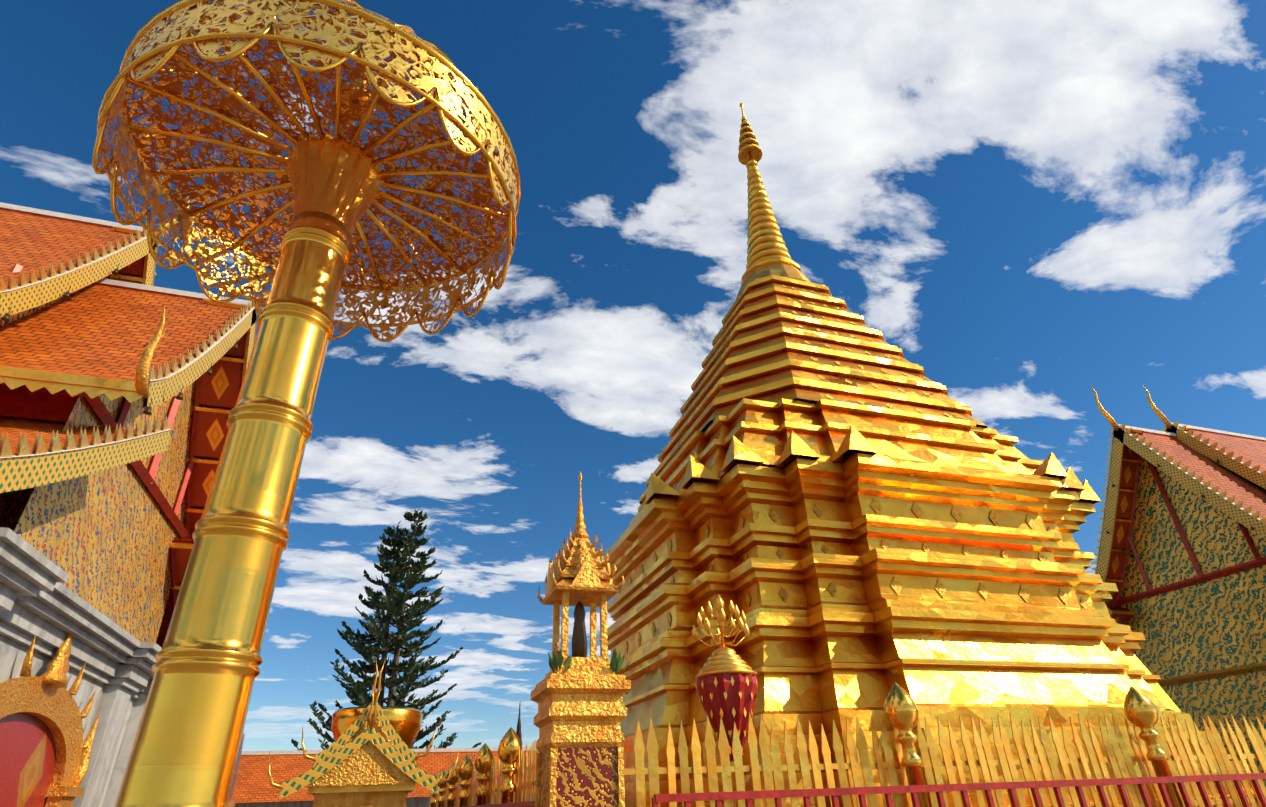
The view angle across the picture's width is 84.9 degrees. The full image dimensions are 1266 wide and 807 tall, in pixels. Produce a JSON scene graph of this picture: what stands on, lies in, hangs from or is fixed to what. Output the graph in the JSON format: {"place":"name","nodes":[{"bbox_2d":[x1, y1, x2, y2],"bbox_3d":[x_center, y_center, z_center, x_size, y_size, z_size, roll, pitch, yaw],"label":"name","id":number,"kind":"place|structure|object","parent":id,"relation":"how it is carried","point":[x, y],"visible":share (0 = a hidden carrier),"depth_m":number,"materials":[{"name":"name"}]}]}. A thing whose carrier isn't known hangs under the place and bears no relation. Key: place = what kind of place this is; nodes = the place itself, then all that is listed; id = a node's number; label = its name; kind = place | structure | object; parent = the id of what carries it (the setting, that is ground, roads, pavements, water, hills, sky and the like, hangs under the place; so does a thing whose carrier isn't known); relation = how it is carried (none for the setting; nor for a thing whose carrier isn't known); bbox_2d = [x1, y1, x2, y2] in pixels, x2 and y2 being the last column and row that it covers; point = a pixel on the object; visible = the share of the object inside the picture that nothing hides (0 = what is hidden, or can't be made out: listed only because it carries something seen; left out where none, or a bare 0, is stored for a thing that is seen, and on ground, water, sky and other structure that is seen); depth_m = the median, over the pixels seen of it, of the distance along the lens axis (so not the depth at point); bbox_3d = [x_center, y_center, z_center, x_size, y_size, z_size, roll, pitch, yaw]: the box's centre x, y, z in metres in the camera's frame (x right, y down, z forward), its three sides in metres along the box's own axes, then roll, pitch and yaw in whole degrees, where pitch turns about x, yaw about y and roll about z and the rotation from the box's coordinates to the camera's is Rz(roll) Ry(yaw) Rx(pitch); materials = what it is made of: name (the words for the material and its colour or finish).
{"place":"outdoors","nodes":[
{"label":"outdoors","id":0,"kind":"place"},
{"bbox_2d":[291,509,481,749],"bbox_3d":[-12.145,13.288,36.226,8.981,16.529,8.716,8,-31,-16],"label":"pine","id":1,"kind":"object","parent":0,"point":[402,541],"depth_m":35.90,"materials":[{"name":"green plant"}]},
{"bbox_2d":[0,0,1265,750],"label":"sky","id":2,"kind":"structure","parent":0,"point":[1037,203],"materials":[{"name":"blue"}]},
{"label":"courtyard paving","id":3,"kind":"structure","parent":0,"visible":0},
{"bbox_2d":[0,527,244,806],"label":"stone gateway wall","id":4,"kind":"structure","parent":3,"relation":"on","point":[76,675],"depth_m":7.58,"materials":[{"name":"stone"}]},
{"bbox_2d":[0,196,268,647],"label":"temple building","id":5,"kind":"structure","parent":3,"relation":"on","point":[121,377],"depth_m":11.65,"materials":[{"name":"orange tile"}]},
{"bbox_2d":[92,0,520,806],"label":"umbrella","id":6,"kind":"object","parent":3,"relation":"on","point":[194,714],"visible":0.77,"depth_m":3.08,"materials":[{"name":"gold metal"}]},
{"bbox_2d":[98,0,517,338],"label":"umbrella canopy","id":7,"kind":"object","parent":6,"relation":"attached to","point":[374,45],"visible":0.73,"depth_m":3.92,"materials":[{"name":"gold metal"}]},
{"bbox_2d":[268,659,458,806],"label":"shrine","id":8,"kind":"object","parent":3,"relation":"on","point":[368,757],"visible":1,"depth_m":8.32,"materials":[{"name":"gold metal"}]},
{"bbox_2d":[331,706,422,747],"bbox_3d":[-3.847,5.823,9.963,1.320,2.556,1.320,8,-31,-16],"label":"alms bowl","id":9,"kind":"object","parent":3,"relation":"on","point":[406,722],"visible":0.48,"depth_m":10.14,"materials":[{"name":"gold metal"}]},
{"bbox_2d":[231,747,536,806],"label":"tiled roof","id":10,"kind":"structure","parent":3,"relation":"on","point":[253,787],"depth_m":26.35,"materials":[{"name":"orange tile"}]},
{"bbox_2d":[516,704,522,744],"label":"spire","id":11,"kind":"structure","parent":3,"relation":"on","point":[518,732],"depth_m":40.53,"materials":[{"name":"grey metal"}]},
{"bbox_2d":[530,471,630,806],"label":"corner pillar","id":12,"kind":"structure","parent":3,"relation":"on","point":[580,715],"depth_m":5.96,"materials":[{"name":"gold metal"}]},
{"bbox_2d":[692,595,757,806],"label":"ornament","id":13,"kind":"object","parent":3,"relation":"on","point":[727,684],"visible":0.88,"depth_m":7.01,"materials":[{"name":"red metal"}]},
{"bbox_2d":[429,683,1265,806],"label":"picket fence","id":14,"kind":"object","parent":3,"relation":"on","point":[902,714],"visible":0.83,"depth_m":7.27,"materials":[{"name":"gold metal"}]},
{"bbox_2d":[461,773,1265,806],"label":"railing","id":15,"kind":"object","parent":14,"relation":"attached to","point":[834,793],"visible":0.92,"depth_m":6.88,"materials":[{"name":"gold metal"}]},
{"bbox_2d":[594,103,1259,806],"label":"chedi","id":16,"kind":"structure","parent":3,"relation":"on","point":[848,513],"depth_m":12.72,"materials":[{"name":"gold metal"}]},
{"bbox_2d":[1090,385,1265,786],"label":"temple building","id":17,"kind":"structure","parent":3,"relation":"on","point":[1180,561],"depth_m":22.03,"materials":[{"name":"brown tile"}]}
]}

